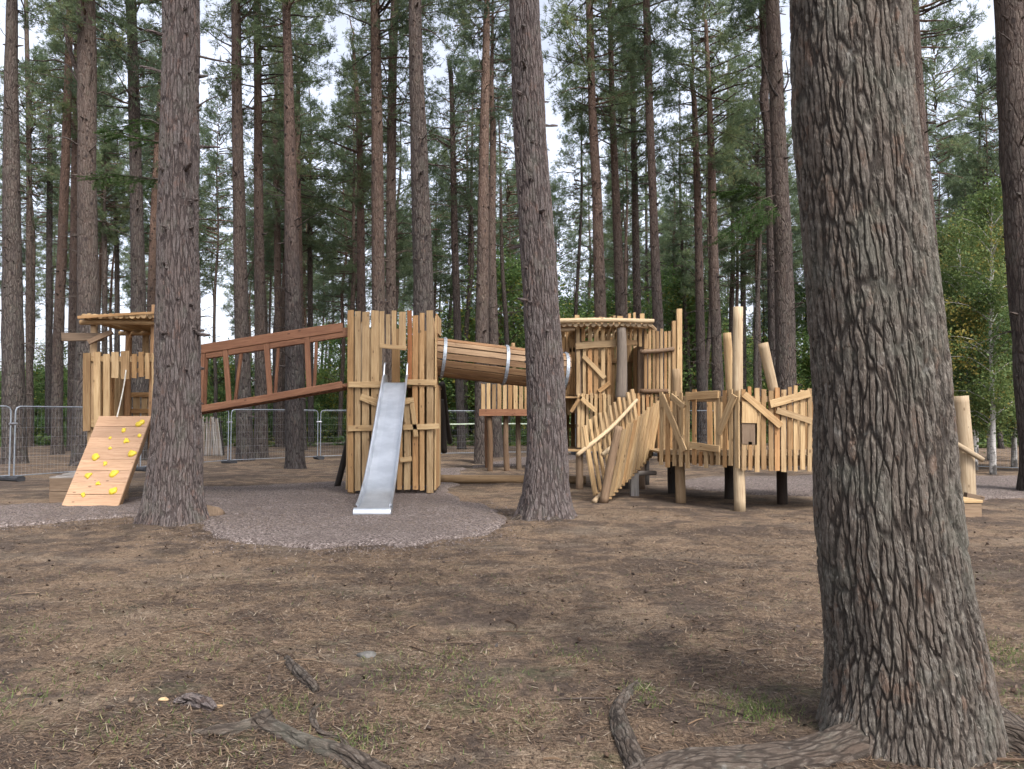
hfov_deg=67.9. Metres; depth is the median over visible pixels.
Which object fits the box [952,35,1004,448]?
pine tree
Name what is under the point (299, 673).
root stub
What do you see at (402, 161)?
pine tree
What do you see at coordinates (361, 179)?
pine tree
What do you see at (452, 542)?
loose chips
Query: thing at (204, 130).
pine tree
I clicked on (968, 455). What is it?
log post
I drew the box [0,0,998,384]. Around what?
sky
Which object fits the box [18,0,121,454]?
pine tree
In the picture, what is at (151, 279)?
pine tree
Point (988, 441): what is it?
birch tree
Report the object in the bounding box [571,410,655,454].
fence panel
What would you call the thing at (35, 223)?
pine tree
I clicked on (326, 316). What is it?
pine tree
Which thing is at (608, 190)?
pine tree
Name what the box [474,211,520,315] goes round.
pine tree
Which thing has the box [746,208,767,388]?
pine tree
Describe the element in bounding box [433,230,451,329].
pine tree
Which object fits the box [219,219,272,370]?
pine tree
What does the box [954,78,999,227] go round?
pine tree
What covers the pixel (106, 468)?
climbing ramp
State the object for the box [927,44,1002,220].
pine tree
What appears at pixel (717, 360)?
pine tree
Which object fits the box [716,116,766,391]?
pine tree
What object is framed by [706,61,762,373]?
pine tree
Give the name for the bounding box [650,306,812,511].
fenced deck
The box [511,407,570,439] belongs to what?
bush
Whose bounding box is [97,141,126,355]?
pine tree
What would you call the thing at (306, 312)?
pine tree
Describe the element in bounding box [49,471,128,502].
timber box
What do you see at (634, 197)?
pine tree
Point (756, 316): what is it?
pine tree
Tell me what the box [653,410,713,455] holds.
fence panel
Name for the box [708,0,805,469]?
pine tree
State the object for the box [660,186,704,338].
pine tree
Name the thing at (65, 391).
broadleaf tree
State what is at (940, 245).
birch tree
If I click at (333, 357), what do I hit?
broadleaf tree
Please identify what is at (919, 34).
pine tree
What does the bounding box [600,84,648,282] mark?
pine tree
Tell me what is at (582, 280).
pine tree
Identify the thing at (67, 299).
pine tree
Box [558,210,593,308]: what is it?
pine tree
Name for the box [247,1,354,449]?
pine tree
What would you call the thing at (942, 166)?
pine tree
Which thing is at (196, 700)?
bark chunk
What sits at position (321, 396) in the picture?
broadleaf tree
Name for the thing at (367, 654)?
stone
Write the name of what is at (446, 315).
broadleaf tree
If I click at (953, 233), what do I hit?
birch tree
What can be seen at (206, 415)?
bush
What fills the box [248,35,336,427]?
pine tree
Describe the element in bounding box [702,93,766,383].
pine tree
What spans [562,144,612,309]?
pine tree
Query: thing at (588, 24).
pine tree
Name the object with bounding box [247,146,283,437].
pine tree
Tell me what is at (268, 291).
pine tree
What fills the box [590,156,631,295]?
pine tree
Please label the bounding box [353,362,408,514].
metal slide
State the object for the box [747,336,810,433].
broadleaf tree
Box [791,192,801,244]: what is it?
pine tree
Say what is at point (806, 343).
broadleaf tree
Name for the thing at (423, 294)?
pine tree
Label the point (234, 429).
bush
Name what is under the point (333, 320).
pine tree
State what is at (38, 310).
pine tree
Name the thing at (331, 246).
pine tree
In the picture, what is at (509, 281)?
broadleaf tree
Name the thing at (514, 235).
pine tree
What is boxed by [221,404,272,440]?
bush
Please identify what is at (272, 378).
broadleaf tree
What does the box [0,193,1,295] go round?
pine tree
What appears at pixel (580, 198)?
pine tree
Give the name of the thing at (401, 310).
pine tree
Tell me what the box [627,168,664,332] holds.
pine tree
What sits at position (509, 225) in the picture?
pine tree
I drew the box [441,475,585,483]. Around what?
balance log
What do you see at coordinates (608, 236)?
pine tree
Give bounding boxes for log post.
[954,395,984,493]
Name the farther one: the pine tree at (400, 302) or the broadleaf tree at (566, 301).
the pine tree at (400, 302)
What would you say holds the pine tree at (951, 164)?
on the ground at (654, 493)
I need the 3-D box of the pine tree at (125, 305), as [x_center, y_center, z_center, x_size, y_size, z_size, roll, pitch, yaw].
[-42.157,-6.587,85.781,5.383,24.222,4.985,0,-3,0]
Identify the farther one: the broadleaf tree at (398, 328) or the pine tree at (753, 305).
the pine tree at (753, 305)
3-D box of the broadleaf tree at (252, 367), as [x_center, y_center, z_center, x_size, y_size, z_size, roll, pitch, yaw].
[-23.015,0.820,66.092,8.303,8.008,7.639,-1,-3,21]
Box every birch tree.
[935,167,1016,474]
[935,227,1016,469]
[936,207,1009,436]
[937,222,984,437]
[953,219,1004,459]
[971,219,1017,466]
[971,246,982,452]
[996,269,1016,437]
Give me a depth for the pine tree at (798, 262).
51.54 m
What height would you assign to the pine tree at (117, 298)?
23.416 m
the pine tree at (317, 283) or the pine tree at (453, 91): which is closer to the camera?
the pine tree at (453, 91)
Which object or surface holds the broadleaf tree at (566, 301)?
on the ground at (654, 493)
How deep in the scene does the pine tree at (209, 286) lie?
57.14 m
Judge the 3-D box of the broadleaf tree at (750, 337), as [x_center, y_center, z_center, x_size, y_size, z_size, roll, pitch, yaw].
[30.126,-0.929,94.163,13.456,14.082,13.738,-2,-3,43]
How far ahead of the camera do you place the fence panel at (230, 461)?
27.66 m
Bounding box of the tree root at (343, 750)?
[189,702,391,768]
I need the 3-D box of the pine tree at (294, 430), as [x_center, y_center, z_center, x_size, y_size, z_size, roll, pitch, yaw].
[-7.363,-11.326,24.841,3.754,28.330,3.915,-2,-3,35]
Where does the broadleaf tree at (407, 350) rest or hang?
on the ground at (654, 493)
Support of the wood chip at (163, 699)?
on the ground at (654, 493)
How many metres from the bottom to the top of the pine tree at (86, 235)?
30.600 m
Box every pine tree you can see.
[0,0,72,446]
[0,0,75,463]
[0,86,70,378]
[0,107,2,136]
[0,117,45,342]
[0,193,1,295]
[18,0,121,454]
[18,0,126,450]
[19,5,72,440]
[22,234,45,362]
[23,162,69,356]
[24,0,147,465]
[24,126,71,371]
[28,1,129,355]
[38,255,55,331]
[40,171,98,327]
[53,66,129,313]
[55,0,208,459]
[55,235,69,328]
[76,0,242,526]
[96,26,151,351]
[97,110,149,355]
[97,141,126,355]
[97,160,146,313]
[112,188,149,306]
[119,2,161,380]
[120,201,147,349]
[120,245,147,310]
[121,40,210,276]
[124,49,157,293]
[129,133,152,298]
[142,129,202,278]
[198,86,253,428]
[198,131,230,376]
[199,150,233,385]
[200,0,300,461]
[200,186,225,337]
[201,0,337,457]
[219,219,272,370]
[222,284,251,337]
[225,174,269,389]
[229,35,322,446]
[240,0,336,468]
[246,96,283,383]
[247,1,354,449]
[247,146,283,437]
[247,201,281,355]
[247,261,273,335]
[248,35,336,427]
[248,60,312,440]
[262,89,351,444]
[266,273,273,321]
[271,288,318,327]
[281,170,332,373]
[298,0,409,342]
[304,265,327,354]
[306,189,371,441]
[307,54,411,381]
[307,226,338,367]
[313,267,346,366]
[314,270,344,371]
[316,155,369,426]
[318,0,453,375]
[321,141,385,378]
[329,0,464,381]
[334,172,368,322]
[335,93,385,398]
[348,102,434,376]
[366,208,412,310]
[366,224,412,315]
[397,207,412,368]
[398,0,489,448]
[398,132,457,342]
[399,124,466,401]
[399,217,412,363]
[401,192,441,296]
[403,0,459,345]
[431,52,510,438]
[431,138,467,379]
[432,99,499,435]
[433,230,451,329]
[434,0,541,463]
[442,55,516,339]
[445,267,475,330]
[452,0,520,457]
[461,220,502,328]
[470,11,560,442]
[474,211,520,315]
[496,170,522,329]
[497,163,520,337]
[506,0,577,520]
[508,144,571,268]
[540,0,659,458]
[549,54,609,412]
[550,174,592,309]
[552,0,673,391]
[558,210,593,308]
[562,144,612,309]
[572,237,608,311]
[573,0,688,364]
[585,0,702,400]
[587,210,651,307]
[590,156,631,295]
[599,5,645,369]
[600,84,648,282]
[603,151,649,313]
[607,239,650,317]
[609,0,1023,768]
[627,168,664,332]
[629,143,679,359]
[629,158,676,311]
[652,0,789,440]
[653,0,746,443]
[657,157,694,318]
[658,89,706,428]
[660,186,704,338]
[661,187,680,320]
[669,62,741,403]
[688,140,730,305]
[689,223,728,323]
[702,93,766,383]
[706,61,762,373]
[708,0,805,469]
[714,0,789,448]
[715,98,795,395]
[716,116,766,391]
[719,0,787,393]
[719,245,739,317]
[720,259,751,345]
[734,234,766,361]
[743,138,802,381]
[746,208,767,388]
[754,92,804,322]
[754,174,804,316]
[760,230,806,371]
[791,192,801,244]
[794,227,808,389]
[911,0,990,254]
[921,13,983,202]
[925,104,956,237]
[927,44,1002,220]
[928,119,963,241]
[935,133,964,222]
[940,138,976,235]
[941,158,1001,245]
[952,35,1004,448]
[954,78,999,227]
[970,0,1023,490]
[982,161,1002,225]
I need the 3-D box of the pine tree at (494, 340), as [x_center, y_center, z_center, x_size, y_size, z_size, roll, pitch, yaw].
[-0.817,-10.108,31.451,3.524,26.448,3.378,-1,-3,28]
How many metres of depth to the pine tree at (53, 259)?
60.81 m
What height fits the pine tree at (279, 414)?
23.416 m
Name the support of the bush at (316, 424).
on the ground at (654, 493)
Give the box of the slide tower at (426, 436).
[334,310,452,492]
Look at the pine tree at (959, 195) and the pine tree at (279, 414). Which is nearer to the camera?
the pine tree at (279, 414)
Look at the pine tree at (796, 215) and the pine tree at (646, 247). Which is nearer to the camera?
the pine tree at (796, 215)
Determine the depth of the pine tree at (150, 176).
50.85 m
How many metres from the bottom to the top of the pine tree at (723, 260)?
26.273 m
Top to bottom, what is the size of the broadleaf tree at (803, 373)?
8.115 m
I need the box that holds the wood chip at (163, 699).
[158,697,168,700]
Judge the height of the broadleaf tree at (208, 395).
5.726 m
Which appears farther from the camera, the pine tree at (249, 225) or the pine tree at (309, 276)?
the pine tree at (249, 225)
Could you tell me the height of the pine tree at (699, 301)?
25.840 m
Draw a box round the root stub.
[283,655,319,692]
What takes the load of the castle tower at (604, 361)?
on the ground at (654, 493)
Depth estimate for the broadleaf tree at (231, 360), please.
65.53 m
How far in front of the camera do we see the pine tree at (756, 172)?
44.08 m
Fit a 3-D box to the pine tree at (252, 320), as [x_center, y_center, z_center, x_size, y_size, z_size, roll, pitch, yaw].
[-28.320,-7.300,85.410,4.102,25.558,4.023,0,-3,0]
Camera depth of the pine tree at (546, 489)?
11.69 m
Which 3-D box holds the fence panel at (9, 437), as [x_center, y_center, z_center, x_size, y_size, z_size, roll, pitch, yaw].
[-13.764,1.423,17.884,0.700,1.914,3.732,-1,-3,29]
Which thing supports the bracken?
on the ground at (654, 493)
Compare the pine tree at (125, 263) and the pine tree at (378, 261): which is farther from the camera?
the pine tree at (125, 263)
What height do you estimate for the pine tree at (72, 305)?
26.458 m
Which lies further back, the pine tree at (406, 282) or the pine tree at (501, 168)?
the pine tree at (406, 282)
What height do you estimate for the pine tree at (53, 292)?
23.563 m
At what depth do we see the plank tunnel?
16.33 m
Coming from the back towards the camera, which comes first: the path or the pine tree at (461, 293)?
the pine tree at (461, 293)
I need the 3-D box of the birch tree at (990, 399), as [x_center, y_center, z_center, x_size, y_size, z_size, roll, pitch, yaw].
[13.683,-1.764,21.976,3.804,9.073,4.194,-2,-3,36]
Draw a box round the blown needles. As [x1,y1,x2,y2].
[0,481,581,530]
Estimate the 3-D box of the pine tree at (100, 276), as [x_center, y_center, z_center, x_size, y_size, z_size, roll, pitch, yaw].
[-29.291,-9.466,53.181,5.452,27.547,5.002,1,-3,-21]
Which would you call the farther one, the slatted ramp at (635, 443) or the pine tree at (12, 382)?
the pine tree at (12, 382)
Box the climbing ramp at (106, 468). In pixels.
[62,416,150,505]
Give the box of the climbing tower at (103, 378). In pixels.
[61,305,154,448]
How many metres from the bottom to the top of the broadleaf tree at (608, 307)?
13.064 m
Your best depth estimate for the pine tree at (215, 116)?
50.31 m
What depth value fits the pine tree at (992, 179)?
49.76 m
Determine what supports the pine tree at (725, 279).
on the ground at (654, 493)
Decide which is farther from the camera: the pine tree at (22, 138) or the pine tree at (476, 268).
the pine tree at (476, 268)
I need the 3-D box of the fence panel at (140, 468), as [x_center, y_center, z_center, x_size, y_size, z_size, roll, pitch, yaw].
[-10.719,1.752,24.973,0.700,1.946,3.952,-1,-3,22]
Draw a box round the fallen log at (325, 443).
[271,441,342,444]
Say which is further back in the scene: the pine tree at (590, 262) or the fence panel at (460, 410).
the pine tree at (590, 262)
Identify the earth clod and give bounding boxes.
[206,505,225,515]
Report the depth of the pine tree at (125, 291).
79.06 m
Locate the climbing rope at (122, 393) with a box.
[116,370,126,416]
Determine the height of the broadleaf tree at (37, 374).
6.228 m
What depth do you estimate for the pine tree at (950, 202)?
45.60 m
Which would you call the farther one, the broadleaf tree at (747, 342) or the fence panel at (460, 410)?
the broadleaf tree at (747, 342)
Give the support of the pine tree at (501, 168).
on the ground at (654, 493)
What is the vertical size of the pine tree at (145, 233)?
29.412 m
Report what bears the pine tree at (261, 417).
on the ground at (654, 493)
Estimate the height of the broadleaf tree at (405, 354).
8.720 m
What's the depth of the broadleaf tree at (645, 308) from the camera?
59.10 m
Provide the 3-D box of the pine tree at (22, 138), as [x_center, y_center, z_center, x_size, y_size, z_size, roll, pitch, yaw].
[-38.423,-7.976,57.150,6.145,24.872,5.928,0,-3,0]
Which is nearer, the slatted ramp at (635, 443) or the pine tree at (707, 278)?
the slatted ramp at (635, 443)
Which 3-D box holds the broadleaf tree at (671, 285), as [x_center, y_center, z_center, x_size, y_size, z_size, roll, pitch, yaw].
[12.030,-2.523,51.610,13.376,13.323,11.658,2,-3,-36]
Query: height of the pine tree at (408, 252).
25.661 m
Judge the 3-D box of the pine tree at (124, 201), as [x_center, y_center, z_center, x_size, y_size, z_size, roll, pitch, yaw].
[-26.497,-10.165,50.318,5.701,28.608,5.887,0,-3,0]
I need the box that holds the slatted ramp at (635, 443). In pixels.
[576,389,658,502]
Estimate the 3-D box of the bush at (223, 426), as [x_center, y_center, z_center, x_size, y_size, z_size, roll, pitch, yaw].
[-21.356,3.072,54.180,3.094,2.242,4.259,-2,-3,40]
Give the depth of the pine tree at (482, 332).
27.14 m
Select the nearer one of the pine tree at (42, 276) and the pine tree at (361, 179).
the pine tree at (361, 179)
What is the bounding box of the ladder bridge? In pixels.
[201,323,347,414]
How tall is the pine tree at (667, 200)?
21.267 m
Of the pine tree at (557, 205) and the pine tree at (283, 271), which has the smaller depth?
the pine tree at (283, 271)
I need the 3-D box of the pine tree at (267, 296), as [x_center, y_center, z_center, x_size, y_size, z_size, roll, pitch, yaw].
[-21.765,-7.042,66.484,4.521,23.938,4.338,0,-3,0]
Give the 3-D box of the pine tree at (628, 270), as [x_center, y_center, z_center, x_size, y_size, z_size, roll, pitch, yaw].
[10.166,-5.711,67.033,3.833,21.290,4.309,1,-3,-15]
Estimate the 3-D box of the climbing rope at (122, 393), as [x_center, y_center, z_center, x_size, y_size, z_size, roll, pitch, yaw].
[-7.504,0.171,14.611,0.040,0.912,0.174,-2,-3,37]
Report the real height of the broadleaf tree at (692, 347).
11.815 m
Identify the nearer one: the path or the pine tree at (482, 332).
the path
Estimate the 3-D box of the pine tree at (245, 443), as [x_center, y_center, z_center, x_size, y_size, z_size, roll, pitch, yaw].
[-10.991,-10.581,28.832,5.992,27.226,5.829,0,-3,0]
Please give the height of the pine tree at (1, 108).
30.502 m
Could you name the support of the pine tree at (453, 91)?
on the ground at (654, 493)
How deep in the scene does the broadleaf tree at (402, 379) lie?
49.66 m
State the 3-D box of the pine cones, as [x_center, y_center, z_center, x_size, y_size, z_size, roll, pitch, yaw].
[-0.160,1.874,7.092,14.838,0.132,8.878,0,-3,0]
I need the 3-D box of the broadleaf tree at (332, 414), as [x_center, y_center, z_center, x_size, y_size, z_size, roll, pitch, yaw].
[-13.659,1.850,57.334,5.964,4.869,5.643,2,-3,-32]
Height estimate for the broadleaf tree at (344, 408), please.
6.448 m
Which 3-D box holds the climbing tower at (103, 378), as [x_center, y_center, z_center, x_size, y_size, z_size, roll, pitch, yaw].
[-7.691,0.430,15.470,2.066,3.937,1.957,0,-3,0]
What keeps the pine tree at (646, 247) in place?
on the ground at (654, 493)
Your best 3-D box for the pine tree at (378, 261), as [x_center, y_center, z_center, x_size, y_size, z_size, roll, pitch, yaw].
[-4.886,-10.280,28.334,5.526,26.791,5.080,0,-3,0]
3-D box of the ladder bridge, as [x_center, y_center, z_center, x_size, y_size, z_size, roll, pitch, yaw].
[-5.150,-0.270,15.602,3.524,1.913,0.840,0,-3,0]
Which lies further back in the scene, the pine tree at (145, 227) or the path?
the pine tree at (145, 227)
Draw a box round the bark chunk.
[173,692,216,711]
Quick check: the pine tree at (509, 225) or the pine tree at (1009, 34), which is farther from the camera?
the pine tree at (509, 225)
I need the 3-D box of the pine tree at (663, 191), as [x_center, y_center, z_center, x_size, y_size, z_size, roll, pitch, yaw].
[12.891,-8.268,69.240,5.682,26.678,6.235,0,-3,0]
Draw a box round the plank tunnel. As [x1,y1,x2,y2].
[434,337,571,390]
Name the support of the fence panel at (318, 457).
on the ground at (654, 493)
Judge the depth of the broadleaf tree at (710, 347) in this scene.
57.67 m
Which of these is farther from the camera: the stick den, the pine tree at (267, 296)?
the pine tree at (267, 296)
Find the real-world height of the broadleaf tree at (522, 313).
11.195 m
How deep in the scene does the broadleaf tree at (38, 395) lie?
54.19 m
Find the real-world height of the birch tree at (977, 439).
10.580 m
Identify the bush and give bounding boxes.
[34,400,66,437]
[202,413,224,435]
[205,413,234,437]
[219,413,253,435]
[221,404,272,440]
[223,417,253,438]
[270,410,334,439]
[274,397,337,440]
[333,413,345,433]
[468,398,526,437]
[502,416,526,441]
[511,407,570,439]
[979,431,1010,443]
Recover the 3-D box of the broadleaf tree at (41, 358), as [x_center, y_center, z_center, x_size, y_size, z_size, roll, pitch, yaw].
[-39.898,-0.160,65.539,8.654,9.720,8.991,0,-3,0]
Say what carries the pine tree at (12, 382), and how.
on the ground at (654, 493)
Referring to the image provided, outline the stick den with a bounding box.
[202,416,224,455]
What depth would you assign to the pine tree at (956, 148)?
37.92 m
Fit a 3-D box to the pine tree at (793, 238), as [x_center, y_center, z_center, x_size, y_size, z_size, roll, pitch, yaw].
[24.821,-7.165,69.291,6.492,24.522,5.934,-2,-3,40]
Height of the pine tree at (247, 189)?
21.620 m
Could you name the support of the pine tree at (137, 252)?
on the ground at (654, 493)
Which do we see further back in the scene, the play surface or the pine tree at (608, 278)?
the pine tree at (608, 278)
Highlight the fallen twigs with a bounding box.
[11,511,1023,768]
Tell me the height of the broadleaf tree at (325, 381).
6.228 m
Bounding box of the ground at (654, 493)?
[0,435,1023,768]
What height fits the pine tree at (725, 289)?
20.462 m
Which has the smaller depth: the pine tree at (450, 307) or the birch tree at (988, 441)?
the birch tree at (988, 441)
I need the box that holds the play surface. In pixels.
[0,455,591,549]
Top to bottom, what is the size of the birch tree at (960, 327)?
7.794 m
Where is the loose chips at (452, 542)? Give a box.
[2,494,602,577]
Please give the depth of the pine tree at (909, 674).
3.62 m
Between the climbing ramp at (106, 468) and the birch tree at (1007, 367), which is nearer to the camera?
the climbing ramp at (106, 468)
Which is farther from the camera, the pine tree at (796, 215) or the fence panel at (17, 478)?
the pine tree at (796, 215)
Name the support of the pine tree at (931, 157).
on the ground at (654, 493)
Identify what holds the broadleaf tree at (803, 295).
on the ground at (654, 493)
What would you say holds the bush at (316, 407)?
on the ground at (654, 493)
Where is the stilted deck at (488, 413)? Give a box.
[479,343,526,470]
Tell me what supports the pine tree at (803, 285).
on the ground at (654, 493)
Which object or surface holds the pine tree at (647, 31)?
on the ground at (654, 493)
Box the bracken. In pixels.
[0,426,1018,447]
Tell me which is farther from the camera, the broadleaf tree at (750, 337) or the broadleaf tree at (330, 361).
the broadleaf tree at (750, 337)
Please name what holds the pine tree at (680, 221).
on the ground at (654, 493)
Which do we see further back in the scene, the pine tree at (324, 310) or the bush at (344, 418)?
the pine tree at (324, 310)
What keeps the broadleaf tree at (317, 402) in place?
on the ground at (654, 493)
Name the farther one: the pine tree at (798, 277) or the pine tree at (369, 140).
the pine tree at (798, 277)
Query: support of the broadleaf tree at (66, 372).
on the ground at (654, 493)
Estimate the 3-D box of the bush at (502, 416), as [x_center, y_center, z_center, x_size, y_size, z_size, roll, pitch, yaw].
[-0.779,2.462,50.184,5.275,3.196,4.610,2,-3,-34]
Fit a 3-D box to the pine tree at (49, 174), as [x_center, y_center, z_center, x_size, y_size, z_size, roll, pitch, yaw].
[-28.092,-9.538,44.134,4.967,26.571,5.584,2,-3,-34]
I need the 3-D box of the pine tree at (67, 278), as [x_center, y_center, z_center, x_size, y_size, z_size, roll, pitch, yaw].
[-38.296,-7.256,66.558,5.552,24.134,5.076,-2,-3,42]
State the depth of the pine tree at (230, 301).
85.67 m
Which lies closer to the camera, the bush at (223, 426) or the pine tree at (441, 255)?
the pine tree at (441, 255)
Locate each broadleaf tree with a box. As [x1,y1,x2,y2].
[0,328,67,420]
[0,369,42,435]
[0,376,44,437]
[25,364,66,439]
[37,383,66,431]
[64,361,67,384]
[204,337,254,436]
[204,380,232,429]
[208,353,254,434]
[219,355,272,435]
[251,362,272,396]
[268,378,329,439]
[305,367,344,432]
[305,376,344,439]
[313,314,347,432]
[313,339,346,409]
[319,301,412,369]
[319,383,346,438]
[325,352,346,435]
[339,328,471,434]
[400,316,461,435]
[400,355,474,440]
[404,294,516,437]
[406,238,591,428]
[436,280,526,434]
[439,317,472,437]
[454,293,581,433]
[512,283,589,344]
[521,287,613,428]
[559,298,651,437]
[564,272,667,409]
[580,278,666,413]
[612,243,800,429]
[628,279,767,405]
[651,310,750,387]
[683,316,767,406]
[705,306,765,389]
[739,272,811,389]
[746,328,799,376]
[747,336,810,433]
[767,351,810,408]
[796,323,811,388]
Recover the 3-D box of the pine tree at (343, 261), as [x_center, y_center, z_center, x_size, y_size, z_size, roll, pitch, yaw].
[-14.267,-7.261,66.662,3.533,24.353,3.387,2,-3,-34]
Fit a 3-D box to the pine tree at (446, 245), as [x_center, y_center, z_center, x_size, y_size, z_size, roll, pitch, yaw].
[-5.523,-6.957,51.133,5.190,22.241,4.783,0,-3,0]
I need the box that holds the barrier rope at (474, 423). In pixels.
[450,423,526,424]
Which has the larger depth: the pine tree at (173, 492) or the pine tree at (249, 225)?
the pine tree at (249, 225)
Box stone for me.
[356,651,375,657]
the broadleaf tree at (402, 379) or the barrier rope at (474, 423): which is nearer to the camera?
the barrier rope at (474, 423)
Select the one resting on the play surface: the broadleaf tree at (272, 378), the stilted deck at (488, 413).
the stilted deck at (488, 413)
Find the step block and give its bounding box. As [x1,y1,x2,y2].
[963,492,984,516]
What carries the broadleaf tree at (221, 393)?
on the ground at (654, 493)
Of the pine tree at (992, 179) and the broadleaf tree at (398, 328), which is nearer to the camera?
the pine tree at (992, 179)
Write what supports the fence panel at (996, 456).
on the ground at (654, 493)
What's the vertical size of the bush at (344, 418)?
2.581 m
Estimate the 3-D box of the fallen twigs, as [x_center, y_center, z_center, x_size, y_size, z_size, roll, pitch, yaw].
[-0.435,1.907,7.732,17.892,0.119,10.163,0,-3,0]
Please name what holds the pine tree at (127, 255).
on the ground at (654, 493)
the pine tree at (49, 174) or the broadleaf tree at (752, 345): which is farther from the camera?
the broadleaf tree at (752, 345)
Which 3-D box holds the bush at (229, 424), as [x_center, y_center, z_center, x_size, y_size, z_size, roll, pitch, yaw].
[-18.577,2.844,52.636,4.106,2.576,3.761,1,-3,-20]
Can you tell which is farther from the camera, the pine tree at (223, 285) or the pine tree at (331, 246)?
the pine tree at (223, 285)
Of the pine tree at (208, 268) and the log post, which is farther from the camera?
the pine tree at (208, 268)
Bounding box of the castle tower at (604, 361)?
[560,309,681,488]
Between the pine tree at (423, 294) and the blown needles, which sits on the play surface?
the blown needles
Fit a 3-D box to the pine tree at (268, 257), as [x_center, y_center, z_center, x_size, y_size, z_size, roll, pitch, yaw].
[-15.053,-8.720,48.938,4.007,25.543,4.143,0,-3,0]
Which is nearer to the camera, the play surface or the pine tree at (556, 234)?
the play surface
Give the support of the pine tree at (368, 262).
on the ground at (654, 493)
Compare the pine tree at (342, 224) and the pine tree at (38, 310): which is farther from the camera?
the pine tree at (38, 310)
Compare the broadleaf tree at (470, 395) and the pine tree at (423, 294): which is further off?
the broadleaf tree at (470, 395)
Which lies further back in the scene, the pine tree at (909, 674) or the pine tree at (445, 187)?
the pine tree at (445, 187)
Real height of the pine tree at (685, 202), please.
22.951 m
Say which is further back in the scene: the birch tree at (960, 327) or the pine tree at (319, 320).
the pine tree at (319, 320)
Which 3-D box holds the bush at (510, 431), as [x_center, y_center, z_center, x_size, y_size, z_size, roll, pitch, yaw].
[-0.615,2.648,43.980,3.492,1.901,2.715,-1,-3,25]
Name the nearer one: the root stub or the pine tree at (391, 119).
the root stub
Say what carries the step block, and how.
on the ground at (654, 493)
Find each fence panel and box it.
[0,405,11,476]
[0,406,137,481]
[135,410,228,471]
[221,409,317,463]
[313,410,345,459]
[441,410,474,453]
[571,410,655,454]
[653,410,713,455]
[977,408,1018,467]
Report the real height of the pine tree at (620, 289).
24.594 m
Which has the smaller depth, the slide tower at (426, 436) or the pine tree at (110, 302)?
the slide tower at (426, 436)
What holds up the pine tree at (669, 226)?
on the ground at (654, 493)
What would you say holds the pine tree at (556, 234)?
on the ground at (654, 493)
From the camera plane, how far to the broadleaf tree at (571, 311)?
57.49 m
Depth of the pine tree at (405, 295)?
65.60 m
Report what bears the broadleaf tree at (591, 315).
on the ground at (654, 493)
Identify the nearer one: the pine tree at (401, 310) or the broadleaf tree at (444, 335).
the broadleaf tree at (444, 335)
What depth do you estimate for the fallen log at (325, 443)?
44.08 m
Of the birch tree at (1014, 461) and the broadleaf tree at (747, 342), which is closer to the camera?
the birch tree at (1014, 461)
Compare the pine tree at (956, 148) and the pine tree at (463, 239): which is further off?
the pine tree at (463, 239)
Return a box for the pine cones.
[37,521,1015,760]
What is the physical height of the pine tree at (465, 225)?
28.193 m
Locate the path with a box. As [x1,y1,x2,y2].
[667,475,1023,499]
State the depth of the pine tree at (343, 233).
61.40 m
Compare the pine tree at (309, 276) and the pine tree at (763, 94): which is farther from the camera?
the pine tree at (309, 276)
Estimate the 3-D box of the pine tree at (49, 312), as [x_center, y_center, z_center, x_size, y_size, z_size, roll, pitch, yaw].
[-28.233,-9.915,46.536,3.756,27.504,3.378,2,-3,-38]
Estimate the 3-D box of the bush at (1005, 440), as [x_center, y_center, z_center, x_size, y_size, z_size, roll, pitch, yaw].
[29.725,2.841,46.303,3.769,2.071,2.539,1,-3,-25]
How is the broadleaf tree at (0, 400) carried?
on the ground at (654, 493)
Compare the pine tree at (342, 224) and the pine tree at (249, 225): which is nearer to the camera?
the pine tree at (342, 224)
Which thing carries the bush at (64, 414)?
on the ground at (654, 493)
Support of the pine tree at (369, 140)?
on the ground at (654, 493)
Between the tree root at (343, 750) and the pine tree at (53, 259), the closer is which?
the tree root at (343, 750)

